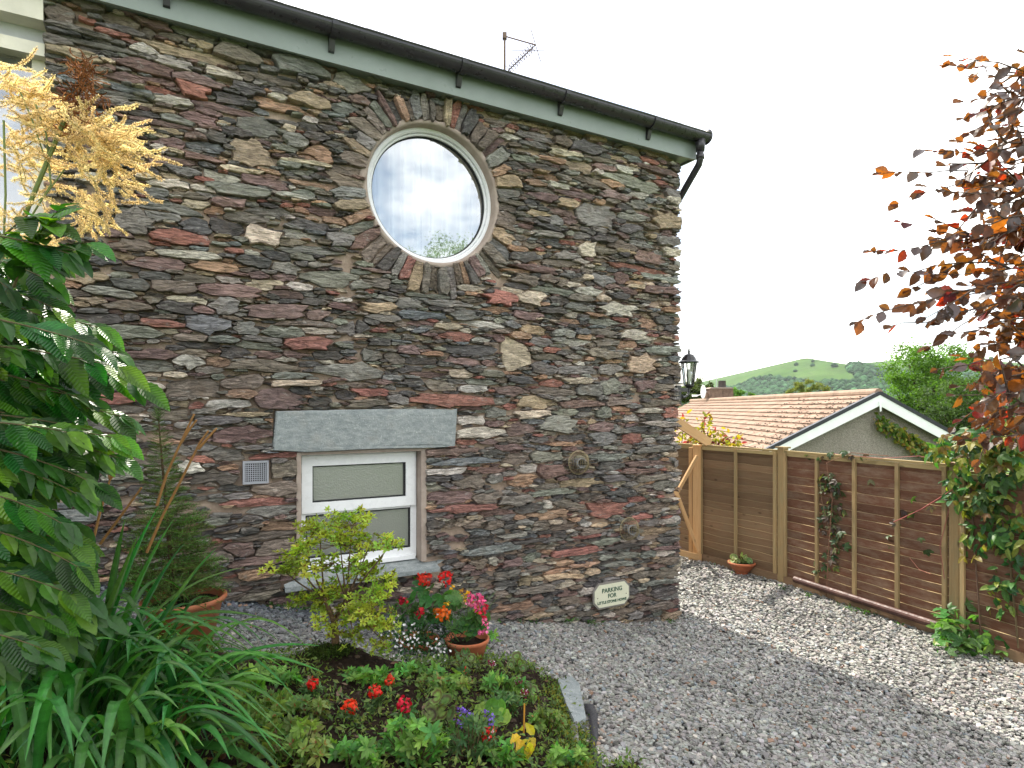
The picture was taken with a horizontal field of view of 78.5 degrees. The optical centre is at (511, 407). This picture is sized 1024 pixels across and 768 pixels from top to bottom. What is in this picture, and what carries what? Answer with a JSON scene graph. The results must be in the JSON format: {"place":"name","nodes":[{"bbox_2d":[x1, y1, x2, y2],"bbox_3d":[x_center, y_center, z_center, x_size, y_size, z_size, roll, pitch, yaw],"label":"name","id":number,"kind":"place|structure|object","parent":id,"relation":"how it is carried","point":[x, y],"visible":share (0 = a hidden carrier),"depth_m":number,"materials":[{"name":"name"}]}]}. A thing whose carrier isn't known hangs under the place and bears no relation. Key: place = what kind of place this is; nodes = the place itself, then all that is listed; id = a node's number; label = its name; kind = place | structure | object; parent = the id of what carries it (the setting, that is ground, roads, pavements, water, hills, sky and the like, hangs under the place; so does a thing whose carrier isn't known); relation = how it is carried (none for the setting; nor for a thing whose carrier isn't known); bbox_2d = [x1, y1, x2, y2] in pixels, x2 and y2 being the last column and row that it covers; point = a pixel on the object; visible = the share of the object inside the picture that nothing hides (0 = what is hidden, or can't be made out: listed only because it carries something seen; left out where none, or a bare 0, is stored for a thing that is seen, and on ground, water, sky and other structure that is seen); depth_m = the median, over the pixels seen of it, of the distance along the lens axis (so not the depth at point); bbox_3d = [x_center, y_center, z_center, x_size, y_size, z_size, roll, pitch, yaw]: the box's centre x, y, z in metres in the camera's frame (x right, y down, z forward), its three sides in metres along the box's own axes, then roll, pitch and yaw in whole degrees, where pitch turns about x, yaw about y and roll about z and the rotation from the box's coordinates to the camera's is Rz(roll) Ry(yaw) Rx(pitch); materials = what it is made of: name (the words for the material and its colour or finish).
{"place":"outdoors","nodes":[
{"label":"outdoors","id":0,"kind":"place"},
{"bbox_2d":[1,643,638,767],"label":"flower bed soil","id":1,"kind":"structure","parent":0,"point":[365,659],"depth_m":2.82,"materials":[{"name":"brown soil"}]},
{"bbox_2d":[0,203,169,685],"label":"wych elm shrub","id":2,"kind":"object","parent":1,"relation":"on","point":[57,380],"visible":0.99,"depth_m":1.63,"materials":[{"name":"green plant"}]},
{"bbox_2d":[0,46,181,284],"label":"goatsbeard","id":3,"kind":"object","parent":2,"relation":"attached to","point":[108,155],"visible":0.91,"depth_m":1.77,"materials":[{"name":"yellow plant"}]},
{"bbox_2d":[42,47,111,152],"bbox_3d":[-1.238,-0.873,1.800,0.220,0.284,0.146,0,0,24],"label":"withered plume","id":4,"kind":"object","parent":3,"relation":"attached to","point":[85,74],"visible":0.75,"depth_m":1.79,"materials":[{"name":"brown plant"}]},
{"bbox_2d":[0,414,323,767],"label":"daylily clump","id":5,"kind":"object","parent":1,"relation":"on","point":[132,681],"visible":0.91,"depth_m":1.83,"materials":[{"name":"green plant"}]},
{"bbox_2d":[217,731,261,767],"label":"scented geranium","id":6,"kind":"object","parent":1,"relation":"on","point":[242,745],"visible":0.22,"depth_m":2.04,"materials":[{"name":"green plant"}]},
{"bbox_2d":[231,662,274,702],"bbox_3d":[-1.031,1.107,2.518,0.200,0.190,0.167,0,0,0],"label":"lime geranium","id":7,"kind":"object","parent":1,"relation":"on","point":[259,668],"visible":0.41,"depth_m":2.50,"materials":[{"name":"green plant"}]},
{"bbox_2d":[233,696,284,732],"bbox_3d":[-0.930,1.137,2.297,0.254,0.133,0.154,0,0,41],"label":"dwarf azalea","id":8,"kind":"object","parent":1,"relation":"on","point":[255,714],"visible":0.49,"depth_m":2.27,"materials":[{"name":"green plant"}]},
{"bbox_2d":[259,686,295,714],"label":"herb","id":9,"kind":"object","parent":1,"relation":"on","point":[281,697],"visible":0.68,"depth_m":2.46,"materials":[{"name":"green plant"}]},
{"bbox_2d":[261,660,303,688],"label":"herb","id":10,"kind":"object","parent":1,"relation":"on","point":[282,672],"visible":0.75,"depth_m":2.73,"materials":[{"name":"green plant"}]},
{"bbox_2d":[258,712,333,767],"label":"dwarf azalea","id":11,"kind":"object","parent":1,"relation":"on","point":[302,736],"visible":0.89,"depth_m":2.06,"materials":[{"name":"green plant"}]},
{"bbox_2d":[285,693,330,718],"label":"dwarf azalea","id":12,"kind":"object","parent":1,"relation":"on","point":[301,703],"visible":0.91,"depth_m":2.44,"materials":[{"name":"green plant"}]},
{"bbox_2d":[298,676,323,699],"bbox_3d":[-0.854,1.195,2.672,0.110,0.102,0.095,0,0,0],"label":"red verbena","id":13,"kind":"object","parent":1,"relation":"on","point":[310,685],"visible":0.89,"depth_m":2.66,"materials":[{"name":"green plant"}]},
{"bbox_2d":[0,628,646,767],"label":"ground cover","id":14,"kind":"object","parent":1,"relation":"on","point":[500,664],"visible":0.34,"depth_m":2.82,"materials":[{"name":"green plant"}]},
{"bbox_2d":[297,639,361,663],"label":"moss","id":15,"kind":"object","parent":1,"relation":"on","point":[324,651],"visible":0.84,"depth_m":3.18,"materials":[{"name":"green plant"}]},
{"bbox_2d":[257,504,404,655],"bbox_3d":[-0.913,0.907,3.200,0.704,0.782,0.520,0,0,-27],"label":"azalea tree","id":16,"kind":"object","parent":1,"relation":"on","point":[359,609],"visible":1,"depth_m":3.20,"materials":[{"name":"green plant"}]},
{"bbox_2d":[336,698,362,728],"bbox_3d":[-0.648,1.225,2.495,0.118,0.133,0.096,0,0,0],"label":"red verbena","id":17,"kind":"object","parent":1,"relation":"on","point":[349,708],"visible":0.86,"depth_m":2.49,"materials":[{"name":"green plant"}]},
{"bbox_2d":[328,734,383,767],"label":"herb","id":18,"kind":"object","parent":1,"relation":"on","point":[365,752],"visible":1,"depth_m":2.14,"materials":[{"name":"green plant"}]},
{"bbox_2d":[184,659,547,761],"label":"fallen leaves","id":19,"kind":"object","parent":1,"relation":"on","point":[222,756],"visible":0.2,"depth_m":2.75,"materials":[{"name":"brown plant"}]},
{"bbox_2d":[341,664,400,690],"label":"herb","id":20,"kind":"object","parent":1,"relation":"on","point":[362,674],"visible":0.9,"depth_m":2.96,"materials":[{"name":"green plant"}]},
{"bbox_2d":[361,683,385,713],"bbox_3d":[-0.592,1.257,2.696,0.113,0.129,0.118,0,0,0],"label":"red verbena","id":21,"kind":"object","parent":1,"relation":"on","point":[377,697],"visible":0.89,"depth_m":2.68,"materials":[{"name":"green plant"}]},
{"bbox_2d":[381,671,402,695],"bbox_3d":[-0.551,1.298,2.901,0.108,0.134,0.104,0,0,0],"label":"red verbena","id":22,"kind":"object","parent":1,"relation":"on","point":[390,676],"visible":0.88,"depth_m":2.88,"materials":[{"name":"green plant"}]},
{"bbox_2d":[390,695,418,718],"bbox_3d":[-0.448,1.277,2.616,0.130,0.152,0.118,0,0,0],"label":"red verbena","id":23,"kind":"object","parent":1,"relation":"on","point":[403,709],"visible":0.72,"depth_m":2.61,"materials":[{"name":"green plant"}]},
{"bbox_2d":[375,712,450,767],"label":"dwarf azalea","id":24,"kind":"object","parent":1,"relation":"on","point":[428,735],"visible":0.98,"depth_m":2.25,"materials":[{"name":"green plant"}]},
{"bbox_2d":[357,611,471,661],"bbox_3d":[-0.612,1.462,3.883,0.744,0.424,0.308,0,0,0],"label":"white bacopa","id":25,"kind":"object","parent":1,"relation":"on","point":[408,639],"visible":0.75,"depth_m":3.89,"materials":[{"name":"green plant"}]},
{"bbox_2d":[393,659,447,678],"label":"herb","id":26,"kind":"object","parent":1,"relation":"on","point":[408,668],"visible":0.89,"depth_m":3.21,"materials":[{"name":"green plant"}]},
{"bbox_2d":[421,687,454,732],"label":"scented geranium","id":27,"kind":"object","parent":1,"relation":"on","point":[435,708],"visible":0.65,"depth_m":2.61,"materials":[{"name":"green plant"}]},
{"bbox_2d":[415,667,476,695],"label":"herb","id":28,"kind":"object","parent":1,"relation":"on","point":[452,682],"visible":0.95,"depth_m":3.07,"materials":[{"name":"green plant"}]},
{"bbox_2d":[455,662,471,675],"bbox_3d":[-0.262,1.441,3.411,0.110,0.104,0.108,0,0,-33],"label":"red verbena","id":29,"kind":"object","parent":1,"relation":"on","point":[462,668],"visible":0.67,"depth_m":3.41,"materials":[{"name":"green plant"}]},
{"bbox_2d":[451,647,480,672],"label":"scented geranium","id":30,"kind":"object","parent":1,"relation":"on","point":[465,654],"visible":0.8,"depth_m":3.51,"materials":[{"name":"green plant"}]},
{"bbox_2d":[443,712,493,764],"bbox_3d":[-0.179,1.287,2.459,0.218,0.222,0.211,0,0,0],"label":"feathery foliage","id":31,"kind":"object","parent":1,"relation":"on","point":[476,748],"visible":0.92,"depth_m":2.43,"materials":[{"name":"green plant"}]},
{"bbox_2d":[453,707,494,732],"bbox_3d":[-0.164,1.323,2.628,0.192,0.134,0.076,0,0,8],"label":"purple salvia","id":32,"kind":"object","parent":1,"relation":"on","point":[469,713],"visible":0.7,"depth_m":2.62,"materials":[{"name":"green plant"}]},
{"bbox_2d":[477,726,498,752],"bbox_3d":[-0.098,1.349,2.517,0.097,0.132,0.102,0,0,0],"label":"red verbena","id":33,"kind":"object","parent":1,"relation":"on","point":[491,741],"visible":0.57,"depth_m":2.50,"materials":[{"name":"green plant"}]},
{"bbox_2d":[473,698,511,726],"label":"lime geranium","id":34,"kind":"object","parent":1,"relation":"on","point":[494,706],"visible":0.79,"depth_m":2.83,"materials":[{"name":"green plant"}]},
{"bbox_2d":[479,670,527,694],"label":"herb","id":35,"kind":"object","parent":1,"relation":"on","point":[489,681],"visible":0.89,"depth_m":3.24,"materials":[{"name":"green plant"}]},
{"bbox_2d":[484,689,527,716],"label":"feathery foliage","id":36,"kind":"object","parent":1,"relation":"on","point":[511,699],"visible":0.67,"depth_m":2.95,"materials":[{"name":"green plant"}]},
{"bbox_2d":[482,736,530,767],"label":"herb","id":37,"kind":"object","parent":1,"relation":"on","point":[499,755],"visible":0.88,"depth_m":2.43,"materials":[{"name":"green plant"}]},
{"bbox_2d":[507,651,526,673],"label":"scented geranium","id":38,"kind":"object","parent":1,"relation":"on","point":[519,665],"visible":0.84,"depth_m":3.67,"materials":[{"name":"green plant"}]},
{"bbox_2d":[510,722,535,761],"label":"yellowing plant","id":39,"kind":"object","parent":1,"relation":"on","point":[520,743],"visible":0.77,"depth_m":2.54,"materials":[{"name":"yellow plant"}]},
{"bbox_2d":[523,703,524,733],"bbox_3d":[0.054,1.398,2.792,0.011,0.155,0.008,0,0,0],"label":"cane","id":40,"kind":"object","parent":1,"relation":"on","point":[524,719],"visible":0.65,"depth_m":2.79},
{"bbox_2d":[517,680,538,701],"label":"scented geranium","id":41,"kind":"object","parent":1,"relation":"on","point":[533,687],"visible":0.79,"depth_m":3.26,"materials":[{"name":"green plant"}]},
{"bbox_2d":[527,706,567,735],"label":"herb","id":42,"kind":"object","parent":1,"relation":"on","point":[544,717],"visible":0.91,"depth_m":2.92,"materials":[{"name":"green plant"}]},
{"bbox_2d":[544,740,591,767],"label":"trailing weed","id":43,"kind":"object","parent":1,"relation":"on","point":[556,751],"visible":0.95,"depth_m":2.50,"materials":[{"name":"green plant"}]},
{"bbox_2d":[535,683,601,767],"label":"moss edge","id":44,"kind":"object","parent":1,"relation":"on","point":[572,735],"visible":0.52,"depth_m":3.09,"materials":[{"name":"green plant"}]},
{"bbox_2d":[584,704,603,767],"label":"weed membrane","id":45,"kind":"object","parent":1,"relation":"on","point":[593,715],"visible":0.63,"depth_m":3.29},
{"bbox_2d":[75,555,1023,767],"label":"gravel drive","id":46,"kind":"structure","parent":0,"point":[965,676],"depth_m":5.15,"materials":[{"name":"gravel"}]},
{"bbox_2d":[139,586,226,647],"bbox_3d":[-1.684,1.113,3.220,0.404,0.284,0.404,0,0,-10],"label":"terracotta pot","id":47,"kind":"object","parent":46,"relation":"on","point":[212,592],"visible":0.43,"depth_m":3.17,"materials":[{"name":"ceramic"}]},
{"bbox_2d":[115,407,233,613],"bbox_3d":[-1.738,0.498,3.214,0.565,1.027,0.564,0,0,0],"label":"potted spruce","id":48,"kind":"object","parent":47,"relation":"on","point":[168,588],"visible":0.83,"depth_m":3.19,"materials":[{"name":"green plant"}]},
{"bbox_2d":[0,0,712,625],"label":"stone cottage","id":49,"kind":"structure","parent":46,"relation":"on","point":[422,300],"depth_m":4.77,"materials":[{"name":"stone"}]},
{"bbox_2d":[0,34,45,234],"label":"bay window","id":50,"kind":"structure","parent":49,"relation":"in","point":[11,47],"depth_m":3.80,"materials":[{"name":"white glass"}]},
{"bbox_2d":[242,460,268,484],"bbox_3d":[-1.760,0.445,4.302,0.164,0.156,0.042,0,0,-30],"label":"air vent grille","id":51,"kind":"object","parent":49,"relation":"attached to","point":[255,472],"visible":1,"depth_m":4.29,"materials":[{"name":"grey plastic"}]},
{"bbox_2d":[360,118,498,269],"bbox_3d":[-0.671,-1.684,5.068,1.240,1.224,0.258,0,0,-30],"label":"round window","id":52,"kind":"structure","parent":49,"relation":"in","point":[431,194],"depth_m":5.14,"materials":[{"name":"clear glass"}]},
{"bbox_2d":[502,30,544,70],"bbox_3d":[0.082,-4.652,8.407,0.335,0.845,0.698,0,0,-40],"label":"television aerial","id":53,"kind":"object","parent":49,"relation":"on","point":[504,36],"visible":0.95,"depth_m":8.47,"materials":[{"name":"metal"}]},
{"bbox_2d":[567,450,589,474],"bbox_3d":[0.602,0.490,5.555,0.216,0.216,0.171,0,0,-29],"label":"flue outlet","id":54,"kind":"object","parent":49,"relation":"attached to","point":[581,463],"visible":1,"depth_m":5.51,"materials":[{"name":"metal"}]},
{"bbox_2d":[592,579,629,609],"bbox_3d":[0.916,1.720,5.764,0.424,0.236,0.022,0,0,-29],"label":"parking sign","id":55,"kind":"object","parent":49,"relation":"attached to","point":[610,594],"visible":1,"depth_m":5.75,"materials":[{"name":"beige ceramic"}]},
{"bbox_2d":[620,517,640,539],"bbox_3d":[1.101,1.134,5.837,0.216,0.216,0.171,0,0,-29],"label":"flue outlet","id":56,"kind":"object","parent":49,"relation":"attached to","point":[631,529],"visible":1,"depth_m":5.80,"materials":[{"name":"metal"}]},
{"bbox_2d":[674,349,698,403],"bbox_3d":[1.762,-0.317,6.413,0.340,0.576,0.210,0,0,-29],"label":"wall lantern","id":57,"kind":"object","parent":49,"relation":"attached to","point":[688,357],"depth_m":6.41,"materials":[{"name":"black metal"}]},
{"bbox_2d":[398,631,438,653],"bbox_3d":[-0.612,1.552,4.120,0.268,0.074,0.268,0,0,-13],"label":"terracotta pot","id":58,"kind":"object","parent":46,"relation":"on","point":[426,648],"visible":0.39,"depth_m":4.10,"materials":[{"name":"ceramic"}]},
{"bbox_2d":[372,576,440,644],"bbox_3d":[-0.655,1.345,4.080,0.511,0.504,0.261,0,0,0],"label":"red petunia","id":59,"kind":"object","parent":58,"relation":"in","point":[421,609],"visible":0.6,"depth_m":4.03,"materials":[{"name":"green plant"}]},
{"bbox_2d":[397,571,462,640],"bbox_3d":[-0.535,1.304,4.067,0.425,0.506,0.201,0,0,0],"label":"red geranium","id":60,"kind":"object","parent":58,"relation":"in","point":[423,593],"visible":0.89,"depth_m":4.05,"materials":[{"name":"green plant"}]},
{"bbox_2d":[414,605,473,645],"bbox_3d":[-0.435,1.397,3.968,0.386,0.321,0.222,0,0,0],"label":"orange marigold","id":61,"kind":"object","parent":58,"relation":"in","point":[444,610],"visible":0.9,"depth_m":3.93,"materials":[{"name":"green plant"}]},
{"bbox_2d":[444,630,488,663],"bbox_3d":[-0.291,1.557,4.020,0.292,0.168,0.292,0,0,-39],"label":"terracotta pot","id":62,"kind":"object","parent":46,"relation":"on","point":[478,643],"visible":0.59,"depth_m":3.96,"materials":[{"name":"ceramic"}]},
{"bbox_2d":[442,584,490,639],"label":"yellow bidens","id":63,"kind":"object","parent":62,"relation":"in","point":[464,601],"visible":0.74,"depth_m":3.97,"materials":[{"name":"green plant"}]},
{"bbox_2d":[445,592,490,641],"bbox_3d":[-0.278,1.331,3.967,0.293,0.347,0.120,0,0,0],"label":"pink begonia","id":64,"kind":"object","parent":62,"relation":"in","point":[476,623],"visible":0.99,"depth_m":3.96,"materials":[{"name":"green plant"}]},
{"bbox_2d":[463,589,499,631],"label":"spiky grass","id":65,"kind":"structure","parent":62,"relation":"in","point":[483,606],"depth_m":3.97,"materials":[{"name":"green plant"}]},
{"bbox_2d":[485,628,503,652],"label":"leafy sprig","id":66,"kind":"object","parent":46,"relation":"on","point":[492,636],"visible":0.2,"depth_m":4.22,"materials":[{"name":"green plant"}]},
{"bbox_2d":[557,676,585,731],"bbox_3d":[0.345,1.731,3.585,0.142,0.249,0.796,0,0,0],"label":"kerb stone","id":67,"kind":"object","parent":46,"relation":"on","point":[577,714],"visible":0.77,"depth_m":3.54,"materials":[{"name":"grey stone"}]},
{"bbox_2d":[569,721,578,746],"bbox_3d":[0.303,1.677,3.080,0.046,0.205,0.330,0,0,4],"label":"kerb stone","id":68,"kind":"object","parent":46,"relation":"on","point":[577,736],"visible":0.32,"depth_m":3.10,"materials":[{"name":"stone"}]},
{"bbox_2d":[586,712,608,760],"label":"pebbles","id":69,"kind":"object","parent":46,"relation":"on","point":[602,737],"visible":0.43,"depth_m":3.14,"materials":[{"name":"white stone"}]},
{"bbox_2d":[265,562,959,646],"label":"weeds","id":70,"kind":"object","parent":46,"relation":"on","point":[569,620],"visible":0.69,"depth_m":5.61,"materials":[{"name":"green plant"}]},
{"bbox_2d":[674,443,692,551],"bbox_3d":[2.119,1.333,9.566,0.074,1.634,1.824,0,0,-30],"label":"timber fence","id":71,"kind":"object","parent":46,"relation":"on","point":[682,457],"visible":0.09,"depth_m":8.97,"materials":[{"name":"brown wood"}]},
{"bbox_2d":[689,444,701,560],"bbox_3d":[2.554,1.320,8.729,0.175,1.600,0.120,0,0,20],"label":"gate post","id":72,"kind":"object","parent":46,"relation":"on","point":[695,497],"visible":0.82,"depth_m":8.67,"materials":[{"name":"brown wood"}]},
{"bbox_2d":[674,417,711,559],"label":"garden gate","id":73,"kind":"structure","parent":72,"relation":"attached to","point":[695,433],"depth_m":8.50,"materials":[{"name":"brown wood"}]},
{"bbox_2d":[701,445,776,582],"bbox_3d":[2.929,1.333,8.161,0.074,1.634,1.260,0,0,-30],"label":"timber fence","id":74,"kind":"object","parent":46,"relation":"on","point":[738,500],"visible":0.98,"depth_m":8.12,"materials":[{"name":"brown wood"}]},
{"bbox_2d":[728,559,755,574],"bbox_3d":[2.921,2.041,7.974,0.340,0.158,0.338,0,0,0],"label":"terracotta bowl","id":75,"kind":"object","parent":46,"relation":"on","point":[742,568],"visible":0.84,"depth_m":7.88,"materials":[{"name":"ceramic"}]},
{"bbox_2d":[728,552,752,563],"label":"pale geranium","id":76,"kind":"object","parent":75,"relation":"on","point":[735,558],"visible":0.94,"depth_m":8.00,"materials":[{"name":"green plant"}]},
{"bbox_2d":[523,623,1016,759],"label":"drive leaves","id":77,"kind":"object","parent":46,"relation":"on","point":[686,749],"visible":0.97,"depth_m":4.18,"materials":[{"name":"brown plant"}]},
{"bbox_2d":[775,446,790,582],"bbox_3d":[3.280,1.298,7.590,0.125,1.645,0.125,0,0,-24],"label":"fence post","id":78,"kind":"object","parent":46,"relation":"on","point":[780,452],"visible":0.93,"depth_m":7.57,"materials":[{"name":"brown wood"}]},
{"bbox_2d":[783,450,948,634],"bbox_3d":[3.637,1.333,6.628,0.074,1.634,1.972,0,0,-21],"label":"timber fence","id":79,"kind":"object","parent":46,"relation":"on","point":[872,567],"visible":0.94,"depth_m":6.43,"materials":[{"name":"brown wood"}]},
{"bbox_2d":[804,450,935,596],"bbox_3d":[3.653,1.279,6.534,0.170,1.638,1.522,0,0,-22],"label":"clematis vine","id":80,"kind":"object","parent":79,"relation":"attached to","point":[833,527],"visible":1,"depth_m":6.84,"materials":[{"name":"green plant"}]},
{"bbox_2d":[792,576,971,637],"bbox_3d":[3.663,2.005,6.396,0.073,0.073,1.970,0,0,-22],"label":"iron pipe","id":81,"kind":"object","parent":79,"relation":"attached to","point":[919,619],"visible":0.84,"depth_m":6.40,"materials":[{"name":"brown metal"}]},
{"bbox_2d":[833,414,1023,647],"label":"virginia creeper","id":82,"kind":"object","parent":79,"relation":"attached to","point":[997,461],"visible":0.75,"depth_m":5.29,"materials":[{"name":"green plant"}]},
{"bbox_2d":[849,48,1023,473],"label":"copper beech","id":83,"kind":"object","parent":46,"relation":"on","point":[1004,381],"visible":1,"depth_m":2.71,"materials":[{"name":"brown plant"}]},
{"bbox_2d":[945,462,961,618],"bbox_3d":[4.030,1.310,5.680,0.125,1.620,0.125,0,0,-24],"label":"fence post","id":84,"kind":"object","parent":46,"relation":"on","point":[954,557],"visible":0.39,"depth_m":5.66,"materials":[{"name":"brown wood"}]},
{"bbox_2d":[926,598,1009,660],"bbox_3d":[4.149,1.943,5.526,1.158,0.514,0.740,0,0,0],"label":"bramble","id":85,"kind":"object","parent":46,"relation":"on","point":[947,627],"visible":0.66,"depth_m":5.41,"materials":[{"name":"green plant"}]},
{"bbox_2d":[960,471,1023,663],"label":"timber fence","id":86,"kind":"object","parent":46,"relation":"on","point":[1003,628],"visible":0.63,"depth_m":5.38,"materials":[{"name":"brown wood"}]},
{"bbox_2d":[276,0,1023,386],"label":"sky","id":87,"kind":"structure","parent":0,"point":[801,102],"materials":[{"name":"white"}]},
{"bbox_2d":[679,358,1023,406],"bbox_3d":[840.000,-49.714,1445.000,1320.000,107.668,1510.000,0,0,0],"label":"hill","id":88,"kind":"structure","parent":0,"point":[820,370],"depth_m":1220.94,"materials":[{"name":"green plant"}]},
{"bbox_2d":[681,356,1007,407],"bbox_3d":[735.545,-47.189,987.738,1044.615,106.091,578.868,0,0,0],"label":"hillside woods","id":89,"kind":"object","parent":88,"relation":"on","point":[865,375],"visible":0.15,"depth_m":1011.50,"materials":[{"name":"green plant"}]},
{"label":"ground","id":90,"kind":"structure","parent":0,"visible":0},
{"bbox_2d":[681,377,713,403],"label":"dark conifer tree","id":91,"kind":"object","parent":90,"relation":"on","point":[695,389],"visible":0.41,"depth_m":44.61,"materials":[{"name":"green plant"}]},
{"bbox_2d":[675,409,746,446],"bbox_3d":[3.096,1.676,10.248,1.679,3.295,0.663,0,0,0],"label":"berry shrub","id":92,"kind":"object","parent":90,"relation":"on","point":[690,440],"visible":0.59,"depth_m":10.21,"materials":[{"name":"yellow plant"}]},
{"bbox_2d":[733,386,754,396],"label":"lime green tree","id":93,"kind":"object","parent":90,"relation":"on","point":[737,392],"visible":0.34,"depth_m":49.73,"materials":[{"name":"green plant"}]},
{"bbox_2d":[784,379,830,393],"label":"birch tree","id":94,"kind":"object","parent":90,"relation":"on","point":[801,385],"visible":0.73,"depth_m":59.18,"materials":[{"name":"green plant"}]},
{"bbox_2d":[674,388,968,467],"bbox_3d":[9.690,1.770,26.327,6.359,4.500,21.626,0,0,4],"label":"bungalow","id":95,"kind":"object","parent":90,"relation":"on","point":[836,422],"visible":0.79,"depth_m":16.12,"materials":[{"name":"tile"}]},
{"bbox_2d":[705,381,733,398],"bbox_3d":[10.894,1.308,33.000,1.320,5.425,0.880,0,0,0],"label":"chimney stack","id":96,"kind":"object","parent":95,"relation":"on","point":[721,390],"visible":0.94,"depth_m":32.60,"materials":[{"name":"brick"}]},
{"bbox_2d":[692,385,706,397],"bbox_3d":[9.989,-0.829,32.906,1.093,0.720,0.648,0,0,-39],"label":"satellite dish","id":97,"kind":"object","parent":96,"relation":"attached to","point":[703,391],"visible":0.94,"depth_m":33.08,"materials":[{"name":"white paint"}]},
{"bbox_2d":[692,344,737,386],"bbox_3d":[10.622,-2.076,33.000,2.401,2.607,0.449,0,0,0],"label":"television aerial","id":98,"kind":"object","parent":96,"relation":"attached to","point":[716,359],"visible":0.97,"depth_m":32.98,"materials":[{"name":"metal"}]},
{"bbox_2d":[873,412,954,466],"bbox_3d":[10.291,0.898,15.856,2.336,1.563,0.369,0,0,0],"label":"ivy on gable","id":99,"kind":"object","parent":95,"relation":"attached to","point":[903,437],"visible":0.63,"depth_m":15.81,"materials":[{"name":"green plant"}]},
{"bbox_2d":[874,337,1010,417],"bbox_3d":[18.532,0.450,26.997,5.300,7.152,3.933,0,0,0],"label":"ash tree","id":100,"kind":"object","parent":90,"relation":"on","point":[897,379],"visible":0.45,"depth_m":27.03,"materials":[{"name":"green plant"}]},
{"bbox_2d":[913,374,1014,470],"bbox_3d":[16.227,1.413,22.172,4.707,5.221,3.140,0,0,0],"label":"dark shrub tree","id":101,"kind":"object","parent":90,"relation":"on","point":[948,414],"visible":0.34,"depth_m":21.67,"materials":[{"name":"green plant"}]},
{"bbox_2d":[1004,362,1023,455],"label":"garden tree","id":102,"kind":"object","parent":90,"relation":"on","point":[1013,402],"visible":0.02,"depth_m":15.74,"materials":[{"name":"green plant"}]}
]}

